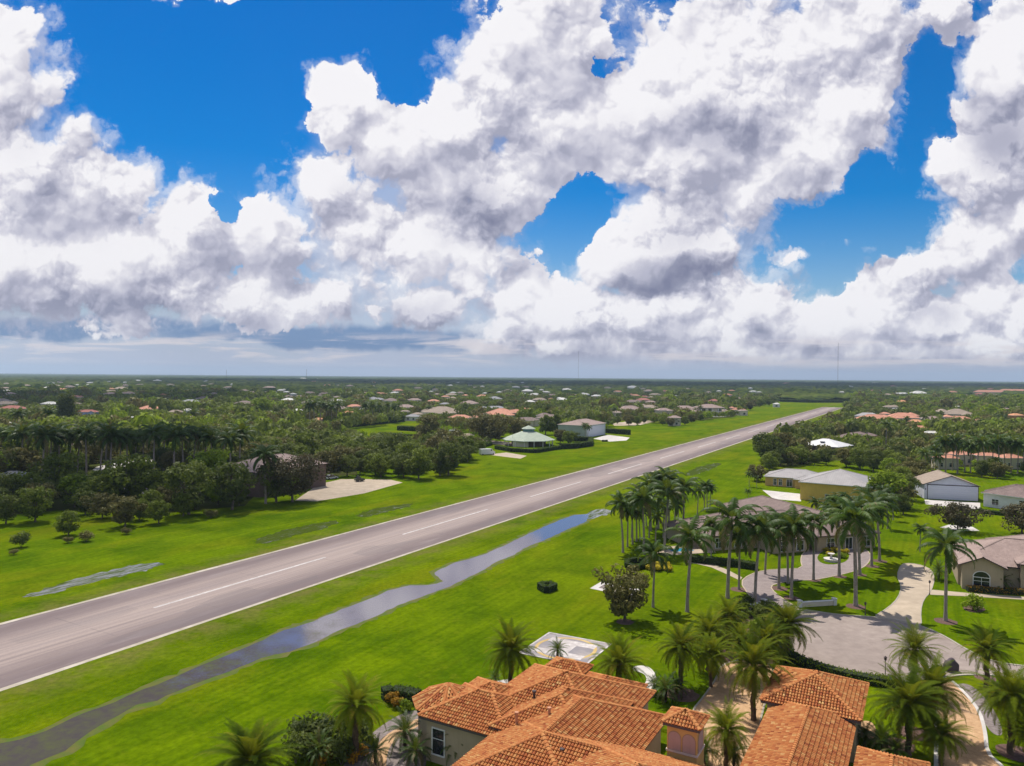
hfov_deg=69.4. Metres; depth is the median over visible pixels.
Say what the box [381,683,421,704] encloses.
hedge
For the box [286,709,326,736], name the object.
shrub
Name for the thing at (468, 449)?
broadleaf tree
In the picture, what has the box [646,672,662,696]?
palm shrub
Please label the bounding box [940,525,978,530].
concrete apron
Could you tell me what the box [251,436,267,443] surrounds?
broadleaf tree
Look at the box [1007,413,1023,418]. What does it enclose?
house
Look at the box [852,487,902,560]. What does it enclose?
royal palm
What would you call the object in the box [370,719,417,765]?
garden path
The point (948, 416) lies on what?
house
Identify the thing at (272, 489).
broadleaf tree
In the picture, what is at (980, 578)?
window
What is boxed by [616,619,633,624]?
mulch ring
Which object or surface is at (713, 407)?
house
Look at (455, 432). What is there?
broadleaf tree
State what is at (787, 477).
house
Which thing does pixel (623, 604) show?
broadleaf tree
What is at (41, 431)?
royal palm
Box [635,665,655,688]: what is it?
garden path
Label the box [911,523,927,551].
royal palm
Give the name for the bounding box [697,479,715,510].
royal palm
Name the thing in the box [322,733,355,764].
shrub
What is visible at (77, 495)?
broadleaf tree
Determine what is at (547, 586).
hedge
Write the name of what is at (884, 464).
broadleaf tree
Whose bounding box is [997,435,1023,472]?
royal palm
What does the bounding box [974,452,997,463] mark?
house
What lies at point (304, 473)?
broadleaf tree
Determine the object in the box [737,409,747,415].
house
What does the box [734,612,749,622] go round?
shrub
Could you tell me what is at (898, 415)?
house
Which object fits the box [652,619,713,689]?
date palm
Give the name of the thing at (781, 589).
mulch ring
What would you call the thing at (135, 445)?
royal palm
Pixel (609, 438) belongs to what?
concrete apron
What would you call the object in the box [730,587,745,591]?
mulch ring
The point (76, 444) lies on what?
royal palm
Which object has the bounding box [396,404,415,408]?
house
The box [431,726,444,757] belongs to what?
window
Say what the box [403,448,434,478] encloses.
broadleaf tree
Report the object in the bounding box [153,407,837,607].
runway marking
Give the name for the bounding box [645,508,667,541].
royal palm
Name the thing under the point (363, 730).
shrub
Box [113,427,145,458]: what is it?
royal palm
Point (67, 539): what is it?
bush
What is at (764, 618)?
shrub
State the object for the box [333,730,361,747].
shrub
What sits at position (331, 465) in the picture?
broadleaf tree
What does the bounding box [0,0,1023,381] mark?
sky
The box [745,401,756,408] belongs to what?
broadleaf tree
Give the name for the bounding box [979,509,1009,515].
hedge
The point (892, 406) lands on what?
house
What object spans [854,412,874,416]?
house
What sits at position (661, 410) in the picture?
house
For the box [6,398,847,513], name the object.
woodland floor
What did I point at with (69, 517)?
broadleaf tree
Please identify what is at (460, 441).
broadleaf tree
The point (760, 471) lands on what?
broadleaf tree
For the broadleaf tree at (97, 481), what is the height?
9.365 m
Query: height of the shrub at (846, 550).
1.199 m
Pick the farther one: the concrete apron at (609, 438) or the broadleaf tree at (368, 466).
the concrete apron at (609, 438)
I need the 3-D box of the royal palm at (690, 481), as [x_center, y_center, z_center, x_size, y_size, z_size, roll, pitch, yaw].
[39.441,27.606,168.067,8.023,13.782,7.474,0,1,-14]
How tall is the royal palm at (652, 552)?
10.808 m
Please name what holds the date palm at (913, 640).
on the ground
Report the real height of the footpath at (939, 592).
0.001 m
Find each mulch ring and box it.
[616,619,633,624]
[667,688,699,701]
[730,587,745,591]
[772,586,787,590]
[784,596,799,599]
[846,604,864,608]
[865,564,878,567]
[873,559,886,562]
[885,737,914,751]
[901,726,928,740]
[934,618,957,624]
[974,675,995,681]
[995,744,1023,761]
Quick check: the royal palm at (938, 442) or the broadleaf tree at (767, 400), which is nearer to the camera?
the royal palm at (938, 442)
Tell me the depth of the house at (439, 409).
616.40 m
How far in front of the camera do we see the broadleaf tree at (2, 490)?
185.35 m
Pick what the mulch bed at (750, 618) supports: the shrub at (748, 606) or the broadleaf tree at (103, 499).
the shrub at (748, 606)
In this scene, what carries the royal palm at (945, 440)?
on the ground
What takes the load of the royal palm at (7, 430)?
on the woodland floor at (207, 503)
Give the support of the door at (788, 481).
in the house at (787, 477)
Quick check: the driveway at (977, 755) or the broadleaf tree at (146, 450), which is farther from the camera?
the broadleaf tree at (146, 450)
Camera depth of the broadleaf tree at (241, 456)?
257.90 m
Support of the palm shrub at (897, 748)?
on the ground
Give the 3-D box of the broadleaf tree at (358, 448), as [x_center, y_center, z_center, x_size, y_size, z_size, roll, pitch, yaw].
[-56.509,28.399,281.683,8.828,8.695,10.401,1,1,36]
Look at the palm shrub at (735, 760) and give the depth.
67.12 m
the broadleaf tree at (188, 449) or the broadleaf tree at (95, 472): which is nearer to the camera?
the broadleaf tree at (95, 472)
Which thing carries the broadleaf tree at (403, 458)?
on the ground
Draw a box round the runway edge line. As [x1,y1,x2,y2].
[0,407,821,690]
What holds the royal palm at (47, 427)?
on the woodland floor at (207, 503)
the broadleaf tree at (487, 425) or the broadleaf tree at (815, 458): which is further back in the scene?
the broadleaf tree at (487, 425)
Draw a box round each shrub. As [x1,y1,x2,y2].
[280,729,310,762]
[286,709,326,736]
[292,732,326,761]
[301,727,333,765]
[313,747,333,765]
[315,713,347,737]
[315,724,342,743]
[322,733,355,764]
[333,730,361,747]
[343,719,368,738]
[346,749,359,763]
[359,732,391,765]
[359,743,368,755]
[363,730,376,747]
[382,705,422,754]
[384,691,399,701]
[391,697,402,706]
[398,698,412,710]
[398,729,431,765]
[441,734,462,765]
[486,669,502,681]
[546,637,567,657]
[645,563,661,569]
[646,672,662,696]
[649,671,680,706]
[655,561,673,570]
[668,672,691,699]
[704,728,721,765]
[717,739,747,765]
[723,618,746,631]
[731,595,749,611]
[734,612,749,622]
[741,602,758,616]
[742,595,755,603]
[748,618,760,628]
[754,604,772,618]
[758,599,770,607]
[761,615,776,623]
[766,601,783,614]
[776,648,788,664]
[829,547,842,551]
[836,552,846,557]
[841,548,849,552]
[857,720,876,746]
[860,716,904,753]
[876,727,916,757]
[925,559,950,581]
[961,592,984,610]
[976,674,999,702]
[998,573,1015,587]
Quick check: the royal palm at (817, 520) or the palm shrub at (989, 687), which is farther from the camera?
the royal palm at (817, 520)
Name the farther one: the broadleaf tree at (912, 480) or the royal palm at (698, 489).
the broadleaf tree at (912, 480)
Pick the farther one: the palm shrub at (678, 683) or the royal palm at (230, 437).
the royal palm at (230, 437)
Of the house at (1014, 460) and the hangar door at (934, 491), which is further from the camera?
the house at (1014, 460)
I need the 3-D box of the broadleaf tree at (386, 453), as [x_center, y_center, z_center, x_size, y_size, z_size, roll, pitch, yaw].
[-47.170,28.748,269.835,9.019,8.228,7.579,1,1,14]
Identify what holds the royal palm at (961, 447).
on the ground
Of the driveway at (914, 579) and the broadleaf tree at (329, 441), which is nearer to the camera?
the driveway at (914, 579)
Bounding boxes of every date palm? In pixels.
[194,716,305,765]
[319,669,388,762]
[482,614,543,682]
[588,628,651,682]
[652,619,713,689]
[685,605,735,670]
[688,632,738,686]
[702,696,750,765]
[706,594,749,650]
[713,621,797,720]
[719,620,760,676]
[733,609,798,681]
[751,597,821,651]
[862,661,962,755]
[884,617,948,676]
[888,649,974,735]
[905,708,975,765]
[956,618,1020,686]
[960,655,1023,754]
[1000,708,1023,751]
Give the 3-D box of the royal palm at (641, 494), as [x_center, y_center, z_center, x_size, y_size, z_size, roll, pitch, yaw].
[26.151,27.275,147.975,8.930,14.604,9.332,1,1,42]
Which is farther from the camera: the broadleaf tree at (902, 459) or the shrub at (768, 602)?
the broadleaf tree at (902, 459)
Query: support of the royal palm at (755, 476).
on the ground
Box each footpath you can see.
[688,561,741,578]
[927,590,1023,599]
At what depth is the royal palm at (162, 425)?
268.23 m
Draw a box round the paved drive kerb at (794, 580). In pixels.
[742,549,869,604]
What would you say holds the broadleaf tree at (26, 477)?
on the woodland floor at (207, 503)
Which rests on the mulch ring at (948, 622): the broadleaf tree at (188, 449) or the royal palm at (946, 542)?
the royal palm at (946, 542)
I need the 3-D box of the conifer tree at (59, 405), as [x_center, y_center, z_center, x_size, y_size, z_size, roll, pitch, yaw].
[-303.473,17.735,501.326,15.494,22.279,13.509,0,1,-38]
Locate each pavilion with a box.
[502,425,554,446]
[799,438,853,454]
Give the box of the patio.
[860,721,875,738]
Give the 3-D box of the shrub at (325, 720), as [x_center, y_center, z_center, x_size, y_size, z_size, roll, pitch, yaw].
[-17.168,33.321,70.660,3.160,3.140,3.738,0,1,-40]
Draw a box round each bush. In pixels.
[8,549,18,554]
[9,530,31,547]
[61,537,74,542]
[78,530,95,540]
[121,527,131,533]
[203,509,217,517]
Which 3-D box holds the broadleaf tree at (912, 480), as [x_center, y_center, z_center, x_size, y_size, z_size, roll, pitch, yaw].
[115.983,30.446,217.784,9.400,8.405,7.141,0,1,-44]
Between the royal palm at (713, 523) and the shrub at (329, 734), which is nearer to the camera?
the shrub at (329, 734)
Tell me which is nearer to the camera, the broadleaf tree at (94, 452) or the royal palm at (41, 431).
the royal palm at (41, 431)
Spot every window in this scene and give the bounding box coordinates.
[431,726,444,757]
[715,538,720,548]
[796,540,803,550]
[826,538,834,548]
[845,537,852,548]
[864,536,869,546]
[973,571,990,586]
[991,499,998,505]
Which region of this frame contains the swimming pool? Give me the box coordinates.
[654,545,714,555]
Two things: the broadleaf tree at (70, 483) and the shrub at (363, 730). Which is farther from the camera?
the broadleaf tree at (70, 483)
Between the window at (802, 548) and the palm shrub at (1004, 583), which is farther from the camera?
the window at (802, 548)
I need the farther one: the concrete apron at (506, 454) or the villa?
the concrete apron at (506, 454)
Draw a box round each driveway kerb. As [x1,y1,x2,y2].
[693,660,773,724]
[875,563,933,625]
[934,681,1003,765]
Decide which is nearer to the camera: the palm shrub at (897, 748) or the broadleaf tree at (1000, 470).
the palm shrub at (897, 748)
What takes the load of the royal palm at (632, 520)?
on the ground
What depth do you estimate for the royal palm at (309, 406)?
497.17 m
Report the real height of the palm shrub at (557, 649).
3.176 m
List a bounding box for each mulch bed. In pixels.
[343,710,425,765]
[722,613,782,663]
[959,684,1001,734]
[964,606,984,611]
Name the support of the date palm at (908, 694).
on the mulch ring at (903, 740)
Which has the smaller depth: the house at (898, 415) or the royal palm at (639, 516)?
the royal palm at (639, 516)
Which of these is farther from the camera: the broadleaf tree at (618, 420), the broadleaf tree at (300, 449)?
the broadleaf tree at (618, 420)
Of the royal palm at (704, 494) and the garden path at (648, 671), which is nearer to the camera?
the garden path at (648, 671)
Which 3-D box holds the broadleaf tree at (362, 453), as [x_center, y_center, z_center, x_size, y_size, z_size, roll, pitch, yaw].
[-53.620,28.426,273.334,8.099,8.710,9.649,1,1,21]
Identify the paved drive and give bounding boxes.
[743,549,869,608]
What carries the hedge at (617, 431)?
on the ground
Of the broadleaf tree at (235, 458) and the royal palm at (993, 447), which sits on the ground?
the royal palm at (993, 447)
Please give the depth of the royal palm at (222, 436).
251.04 m
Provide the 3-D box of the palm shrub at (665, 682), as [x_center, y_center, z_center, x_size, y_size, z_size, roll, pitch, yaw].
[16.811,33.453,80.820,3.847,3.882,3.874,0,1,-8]
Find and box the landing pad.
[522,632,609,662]
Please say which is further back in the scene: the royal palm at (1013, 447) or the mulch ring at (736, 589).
the royal palm at (1013, 447)
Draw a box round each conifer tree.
[53,393,75,416]
[59,391,81,416]
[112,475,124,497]
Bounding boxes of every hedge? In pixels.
[348,415,404,426]
[380,432,426,436]
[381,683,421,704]
[397,425,416,430]
[481,441,491,446]
[494,445,561,452]
[537,580,557,592]
[559,436,593,448]
[605,428,630,434]
[624,557,648,570]
[691,554,755,569]
[775,641,797,663]
[780,399,851,402]
[793,652,897,687]
[966,585,1023,594]
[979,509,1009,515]
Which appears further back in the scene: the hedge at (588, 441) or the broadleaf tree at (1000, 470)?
the hedge at (588, 441)
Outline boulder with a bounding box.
[943,657,958,671]
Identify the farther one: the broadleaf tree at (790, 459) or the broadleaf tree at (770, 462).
the broadleaf tree at (790, 459)
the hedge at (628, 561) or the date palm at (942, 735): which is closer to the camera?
the date palm at (942, 735)
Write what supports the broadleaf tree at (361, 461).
on the ground
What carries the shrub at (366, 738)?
on the mulch bed at (395, 756)
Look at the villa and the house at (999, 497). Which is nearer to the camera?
the villa
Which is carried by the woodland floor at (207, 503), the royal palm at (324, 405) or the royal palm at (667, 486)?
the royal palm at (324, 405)
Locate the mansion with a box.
[663,495,880,553]
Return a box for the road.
[790,610,1023,678]
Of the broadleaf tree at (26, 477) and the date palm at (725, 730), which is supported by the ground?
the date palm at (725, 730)
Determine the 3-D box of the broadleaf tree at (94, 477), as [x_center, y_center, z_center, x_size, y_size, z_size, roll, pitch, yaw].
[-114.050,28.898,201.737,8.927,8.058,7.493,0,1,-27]
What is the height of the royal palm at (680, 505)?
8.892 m
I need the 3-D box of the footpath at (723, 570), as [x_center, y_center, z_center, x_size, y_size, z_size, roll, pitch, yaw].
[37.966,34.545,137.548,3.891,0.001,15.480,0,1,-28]
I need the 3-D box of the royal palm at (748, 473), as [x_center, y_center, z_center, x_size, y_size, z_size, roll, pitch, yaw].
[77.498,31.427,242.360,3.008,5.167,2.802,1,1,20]
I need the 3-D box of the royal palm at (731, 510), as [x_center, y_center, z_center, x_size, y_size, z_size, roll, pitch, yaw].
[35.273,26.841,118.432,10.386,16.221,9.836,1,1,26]
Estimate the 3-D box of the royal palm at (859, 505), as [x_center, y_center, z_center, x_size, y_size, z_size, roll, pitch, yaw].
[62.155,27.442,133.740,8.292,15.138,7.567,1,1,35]
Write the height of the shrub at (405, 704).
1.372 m
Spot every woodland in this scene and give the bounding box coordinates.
[0,384,1023,411]
[0,395,1023,493]
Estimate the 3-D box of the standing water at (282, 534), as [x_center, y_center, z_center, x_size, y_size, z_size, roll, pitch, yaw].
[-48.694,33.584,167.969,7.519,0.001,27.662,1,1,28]
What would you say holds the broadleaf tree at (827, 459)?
on the ground
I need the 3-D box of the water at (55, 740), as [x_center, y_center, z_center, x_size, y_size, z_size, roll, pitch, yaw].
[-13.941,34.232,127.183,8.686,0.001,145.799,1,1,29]
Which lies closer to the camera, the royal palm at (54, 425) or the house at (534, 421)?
the royal palm at (54, 425)
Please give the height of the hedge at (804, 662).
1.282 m
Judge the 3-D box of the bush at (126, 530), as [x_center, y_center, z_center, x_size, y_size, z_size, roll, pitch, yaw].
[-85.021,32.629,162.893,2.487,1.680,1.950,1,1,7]
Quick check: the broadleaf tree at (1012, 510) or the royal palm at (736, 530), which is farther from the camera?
the broadleaf tree at (1012, 510)
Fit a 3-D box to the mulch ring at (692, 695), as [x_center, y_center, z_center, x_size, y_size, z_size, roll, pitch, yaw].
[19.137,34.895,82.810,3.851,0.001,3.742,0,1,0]
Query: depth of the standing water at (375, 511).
194.22 m
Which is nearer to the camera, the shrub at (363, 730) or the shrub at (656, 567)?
the shrub at (363, 730)
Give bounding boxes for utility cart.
[354,476,364,481]
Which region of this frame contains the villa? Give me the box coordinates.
[412,656,709,765]
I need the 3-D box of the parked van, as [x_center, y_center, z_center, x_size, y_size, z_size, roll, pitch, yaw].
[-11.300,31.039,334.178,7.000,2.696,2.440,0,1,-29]
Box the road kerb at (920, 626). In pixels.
[797,609,1023,680]
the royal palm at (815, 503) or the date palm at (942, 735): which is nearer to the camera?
the date palm at (942, 735)
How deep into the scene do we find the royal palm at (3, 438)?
260.93 m
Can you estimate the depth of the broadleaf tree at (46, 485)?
189.74 m
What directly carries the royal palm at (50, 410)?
on the woodland floor at (207, 503)
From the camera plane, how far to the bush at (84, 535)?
155.56 m
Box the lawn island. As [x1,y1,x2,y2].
[817,550,848,563]
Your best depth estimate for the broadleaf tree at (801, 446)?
313.86 m
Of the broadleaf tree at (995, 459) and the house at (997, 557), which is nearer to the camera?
the house at (997, 557)
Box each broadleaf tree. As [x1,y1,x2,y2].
[0,448,12,472]
[0,448,23,472]
[0,451,11,468]
[0,472,28,502]
[0,486,14,507]
[0,493,22,523]
[2,439,36,449]
[7,445,47,471]
[7,470,43,499]
[12,485,55,521]
[20,482,60,507]
[27,452,82,491]
[32,478,59,491]
[39,444,75,471]
[53,509,80,535]
[54,472,81,494]
[57,473,97,506]
[70,488,97,514]
[71,441,105,467]
[72,450,89,469]
[79,474,119,503]
[80,492,124,518]
[85,470,113,489]
[86,474,107,491]
[97,438,123,459]
[99,495,147,526]
[101,453,160,498]
[127,442,139,454]
[133,498,148,519]
[139,437,171,459]
[139,488,165,509]
[143,470,177,497]
[144,500,171,523]
[148,444,176,469]
[151,447,178,467]
[151,486,179,504]
[156,450,190,469]
[160,442,185,452]
[162,460,216,514]
[169,493,194,515]
[186,442,208,452]
[186,448,230,481]
[204,422,229,442]
[204,482,221,504]
[207,443,229,451]
[208,459,256,509]
[227,454,240,462]
[232,441,259,459]
[233,453,249,462]
[242,447,270,459]
[250,397,273,410]
[250,452,330,501]
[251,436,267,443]
[252,458,300,502]
[260,437,282,445]
[274,442,297,453]
[280,436,306,446]
[285,450,300,455]
[286,431,323,454]
[288,444,313,457]
[312,446,336,458]
[314,450,346,474]
[320,436,337,448]
[329,445,353,467]
[332,443,349,449]
[332,447,355,467]
[336,436,353,443]
[336,453,358,475]
[344,440,362,447]
[352,457,366,473]
[353,446,373,458]
[355,448,377,470]
[359,441,381,453]
[360,445,380,457]
[363,452,380,474]
[368,436,384,442]
[369,453,392,476]
[372,450,394,472]
[373,432,410,450]
[390,456,405,475]
[393,442,407,451]
[393,453,411,477]
[395,441,425,458]
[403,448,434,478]
[414,414,440,433]
[421,447,437,461]
[423,435,457,455]
[429,454,453,475]
[431,440,467,474]
[435,426,467,444]
[445,435,466,451]
[459,434,478,454]
[462,444,478,461]
[464,412,514,440]
[474,440,485,448]
[503,416,530,434]
[538,414,551,434]
[550,413,562,431]
[553,429,565,442]
[561,431,574,442]
[573,431,580,441]
[591,563,650,621]
[614,416,621,423]
[622,415,634,424]
[632,416,641,423]
[640,415,647,421]
[659,416,666,424]
[665,417,674,425]
[681,416,689,423]
[687,414,697,421]
[698,414,703,419]
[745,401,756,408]
[746,464,768,479]
[752,431,787,456]
[755,399,764,405]
[759,432,797,447]
[761,452,780,470]
[762,451,782,468]
[765,397,772,404]
[772,447,789,465]
[781,452,798,465]
[785,446,801,464]
[796,447,809,464]
[797,445,808,452]
[808,452,820,464]
[818,448,833,464]
[836,447,855,466]
[846,447,869,469]
[859,447,885,471]
[867,469,908,506]
[870,446,885,455]
[878,457,900,471]
[882,449,898,459]
[882,482,918,507]
[885,462,901,470]
[885,466,915,486]
[888,452,906,458]
[889,444,907,452]
[890,454,907,464]
[894,459,937,471]
[894,466,928,475]
[894,491,916,514]
[898,473,921,489]
[899,451,907,458]
[900,456,914,461]
[924,500,994,529]
[969,459,994,476]
[986,461,1012,477]
[987,456,1002,471]
[999,502,1023,533]
[1019,461,1023,470]
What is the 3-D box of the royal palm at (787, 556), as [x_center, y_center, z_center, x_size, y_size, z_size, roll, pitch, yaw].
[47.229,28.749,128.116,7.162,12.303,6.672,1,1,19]
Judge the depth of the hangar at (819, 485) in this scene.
214.82 m
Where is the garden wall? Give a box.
[797,597,836,607]
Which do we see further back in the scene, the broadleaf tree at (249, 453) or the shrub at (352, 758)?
the broadleaf tree at (249, 453)
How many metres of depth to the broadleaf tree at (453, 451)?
262.52 m
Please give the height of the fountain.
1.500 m
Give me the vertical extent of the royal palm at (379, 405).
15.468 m
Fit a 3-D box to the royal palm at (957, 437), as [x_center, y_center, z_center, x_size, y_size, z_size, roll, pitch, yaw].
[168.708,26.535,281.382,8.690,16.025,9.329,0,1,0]
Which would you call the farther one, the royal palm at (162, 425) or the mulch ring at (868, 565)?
the royal palm at (162, 425)
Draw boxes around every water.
[0,514,588,765]
[23,562,163,596]
[255,520,338,543]
[356,503,412,516]
[587,509,612,518]
[684,463,720,475]
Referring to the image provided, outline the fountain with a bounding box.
[824,553,837,562]
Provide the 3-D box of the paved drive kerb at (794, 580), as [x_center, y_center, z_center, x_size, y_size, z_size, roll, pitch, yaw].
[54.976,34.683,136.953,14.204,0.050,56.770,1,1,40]
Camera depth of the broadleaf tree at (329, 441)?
308.52 m
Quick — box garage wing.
[740,665,930,765]
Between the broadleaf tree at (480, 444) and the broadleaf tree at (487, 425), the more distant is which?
the broadleaf tree at (487, 425)
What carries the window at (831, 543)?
in the mansion
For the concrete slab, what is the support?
on the ground
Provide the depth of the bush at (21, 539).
149.44 m
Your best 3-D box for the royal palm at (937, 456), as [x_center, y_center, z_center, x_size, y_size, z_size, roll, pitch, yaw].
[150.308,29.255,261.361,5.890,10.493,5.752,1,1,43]
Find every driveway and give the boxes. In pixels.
[93,460,151,470]
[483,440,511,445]
[613,422,636,425]
[695,661,771,765]
[877,563,932,624]
[937,682,998,765]
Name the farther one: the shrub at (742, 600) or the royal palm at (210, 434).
the royal palm at (210, 434)
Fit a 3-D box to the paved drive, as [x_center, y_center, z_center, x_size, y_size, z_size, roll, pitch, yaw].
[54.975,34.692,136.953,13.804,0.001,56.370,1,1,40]
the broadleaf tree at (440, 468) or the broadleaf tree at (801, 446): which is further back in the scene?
the broadleaf tree at (801, 446)
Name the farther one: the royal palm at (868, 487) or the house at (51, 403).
the house at (51, 403)
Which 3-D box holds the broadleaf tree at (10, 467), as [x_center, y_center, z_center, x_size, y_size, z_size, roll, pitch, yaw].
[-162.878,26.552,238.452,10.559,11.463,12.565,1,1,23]
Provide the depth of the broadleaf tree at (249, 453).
258.37 m
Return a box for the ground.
[0,401,1023,765]
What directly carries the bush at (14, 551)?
on the ground
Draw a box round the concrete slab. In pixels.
[591,582,641,594]
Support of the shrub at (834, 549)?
on the lawn island
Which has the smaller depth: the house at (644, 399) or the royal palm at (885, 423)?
the royal palm at (885, 423)
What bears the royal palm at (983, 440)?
on the ground
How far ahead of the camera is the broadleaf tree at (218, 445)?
283.82 m
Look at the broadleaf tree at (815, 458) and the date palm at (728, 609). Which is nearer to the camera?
the date palm at (728, 609)
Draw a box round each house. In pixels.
[0,401,18,405]
[0,405,25,409]
[0,471,31,478]
[40,401,55,404]
[78,409,98,414]
[139,405,159,409]
[347,404,360,409]
[382,398,396,401]
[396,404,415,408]
[405,414,419,420]
[408,398,421,401]
[420,406,459,414]
[447,414,472,418]
[461,400,478,404]
[480,408,520,418]
[521,417,539,426]
[535,413,560,422]
[618,405,639,409]
[636,398,649,401]
[642,404,656,408]
[654,408,672,414]
[667,415,680,425]
[678,405,694,408]
[690,404,729,416]
[729,407,745,414]
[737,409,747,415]
[763,468,817,488]
[837,431,878,440]
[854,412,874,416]
[855,414,897,419]
[882,405,897,407]
[888,412,919,419]
[910,391,926,393]
[931,454,960,469]
[936,409,972,415]
[942,414,969,418]
[947,451,973,465]
[952,534,1023,588]
[973,390,1002,392]
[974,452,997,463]
[981,484,1023,508]
[993,454,1022,468]
[1001,389,1023,390]
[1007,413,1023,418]
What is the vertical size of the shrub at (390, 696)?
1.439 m
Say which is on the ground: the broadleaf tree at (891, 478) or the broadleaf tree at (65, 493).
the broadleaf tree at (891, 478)
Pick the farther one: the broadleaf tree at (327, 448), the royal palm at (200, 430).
the broadleaf tree at (327, 448)
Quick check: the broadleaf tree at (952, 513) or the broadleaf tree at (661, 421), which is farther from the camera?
the broadleaf tree at (661, 421)
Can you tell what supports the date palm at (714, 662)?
on the ground
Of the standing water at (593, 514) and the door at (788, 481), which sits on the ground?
the standing water at (593, 514)
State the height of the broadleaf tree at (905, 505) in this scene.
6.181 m
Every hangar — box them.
[226,453,327,497]
[557,418,605,436]
[798,469,878,501]
[913,470,980,500]
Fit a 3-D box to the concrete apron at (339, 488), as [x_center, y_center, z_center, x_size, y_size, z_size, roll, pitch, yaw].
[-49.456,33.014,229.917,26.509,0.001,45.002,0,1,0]
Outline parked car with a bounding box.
[326,474,337,479]
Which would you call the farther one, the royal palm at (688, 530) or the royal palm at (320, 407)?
the royal palm at (320, 407)
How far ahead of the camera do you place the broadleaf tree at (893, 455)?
287.45 m
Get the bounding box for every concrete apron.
[295,479,402,500]
[489,452,524,458]
[594,435,628,441]
[763,490,800,500]
[925,500,979,508]
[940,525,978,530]
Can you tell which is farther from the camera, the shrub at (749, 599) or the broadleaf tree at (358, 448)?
the broadleaf tree at (358, 448)
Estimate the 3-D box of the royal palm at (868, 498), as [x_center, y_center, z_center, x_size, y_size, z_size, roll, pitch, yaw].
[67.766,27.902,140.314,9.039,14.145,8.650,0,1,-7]
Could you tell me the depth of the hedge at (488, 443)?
375.26 m
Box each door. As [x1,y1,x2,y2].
[587,424,604,436]
[786,479,791,486]
[928,485,977,500]
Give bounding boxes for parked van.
[479,448,494,454]
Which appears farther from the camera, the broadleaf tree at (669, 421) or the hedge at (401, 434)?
the broadleaf tree at (669, 421)
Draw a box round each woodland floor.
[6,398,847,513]
[776,399,1017,467]
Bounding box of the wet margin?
[0,514,590,765]
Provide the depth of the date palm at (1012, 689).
69.86 m
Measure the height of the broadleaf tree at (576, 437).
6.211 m
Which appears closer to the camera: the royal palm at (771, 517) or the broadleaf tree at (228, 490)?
the royal palm at (771, 517)
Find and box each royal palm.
[0,426,24,446]
[0,427,14,445]
[4,421,38,447]
[7,406,29,421]
[23,422,38,443]
[23,425,64,472]
[31,422,72,465]
[39,406,57,417]
[40,423,75,469]
[60,428,87,459]
[66,421,102,475]
[68,427,93,471]
[90,429,112,470]
[91,422,123,466]
[92,422,131,468]
[106,428,134,459]
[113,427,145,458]
[122,427,151,452]
[129,428,156,456]
[136,421,167,468]
[151,423,175,470]
[153,422,193,465]
[167,424,198,466]
[182,424,211,458]
[186,407,200,416]
[196,426,220,451]
[196,428,221,454]
[212,429,237,450]
[215,429,247,461]
[222,420,258,459]
[246,443,283,503]
[301,400,314,419]
[304,398,322,419]
[313,400,327,418]
[320,401,329,415]
[325,402,337,418]
[329,398,344,419]
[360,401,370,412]
[367,400,379,413]
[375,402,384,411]
[382,401,392,413]
[389,404,398,416]
[605,490,633,552]
[617,505,640,546]
[618,494,645,543]
[622,483,667,554]
[627,491,647,540]
[628,508,648,540]
[630,473,663,530]
[633,537,676,607]
[642,470,675,528]
[644,503,662,537]
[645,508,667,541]
[646,477,690,550]
[654,466,683,520]
[654,497,673,537]
[663,515,717,611]
[668,497,684,519]
[669,474,701,518]
[691,485,708,514]
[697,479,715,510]
[698,482,711,509]
[698,497,764,598]
[699,515,720,556]
[707,484,718,505]
[724,524,757,589]
[731,511,789,602]
[744,488,752,497]
[745,471,752,486]
[753,475,759,487]
[754,511,776,573]
[756,506,805,588]
[766,504,822,598]
[768,520,805,583]
[796,508,833,579]
[807,496,821,509]
[816,494,862,576]
[818,496,891,606]
[822,494,838,502]
[835,492,879,574]
[845,420,856,430]
[850,484,885,522]
[850,493,895,566]
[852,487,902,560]
[863,416,875,420]
[873,484,892,492]
[878,419,897,444]
[883,492,899,528]
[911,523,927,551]
[915,447,934,469]
[916,526,984,620]
[920,414,930,421]
[926,444,943,469]
[928,450,944,469]
[930,438,949,470]
[934,435,955,472]
[944,446,959,470]
[946,432,968,473]
[956,437,973,471]
[960,439,982,472]
[970,434,996,459]
[985,433,1011,458]
[988,440,1002,458]
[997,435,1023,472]
[999,440,1008,462]
[1007,438,1023,473]
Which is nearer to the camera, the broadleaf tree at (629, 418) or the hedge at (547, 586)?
the hedge at (547, 586)
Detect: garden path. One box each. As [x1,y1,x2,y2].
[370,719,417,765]
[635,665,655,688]
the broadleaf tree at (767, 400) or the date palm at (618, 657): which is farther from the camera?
the broadleaf tree at (767, 400)
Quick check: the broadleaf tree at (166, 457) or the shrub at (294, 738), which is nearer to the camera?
the shrub at (294, 738)
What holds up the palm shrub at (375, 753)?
on the mulch bed at (395, 756)
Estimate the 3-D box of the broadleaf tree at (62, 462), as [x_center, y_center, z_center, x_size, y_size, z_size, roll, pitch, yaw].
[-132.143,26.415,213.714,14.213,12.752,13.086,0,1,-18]
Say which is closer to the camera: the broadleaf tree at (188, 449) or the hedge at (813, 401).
the broadleaf tree at (188, 449)
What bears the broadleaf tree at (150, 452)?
on the woodland floor at (207, 503)
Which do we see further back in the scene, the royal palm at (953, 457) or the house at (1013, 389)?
the house at (1013, 389)
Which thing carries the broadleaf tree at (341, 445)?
on the woodland floor at (207, 503)
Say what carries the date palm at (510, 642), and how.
on the ground
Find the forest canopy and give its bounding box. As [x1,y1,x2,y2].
[0,373,1023,399]
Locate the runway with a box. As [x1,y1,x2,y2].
[0,407,839,687]
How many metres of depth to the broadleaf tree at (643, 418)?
569.62 m

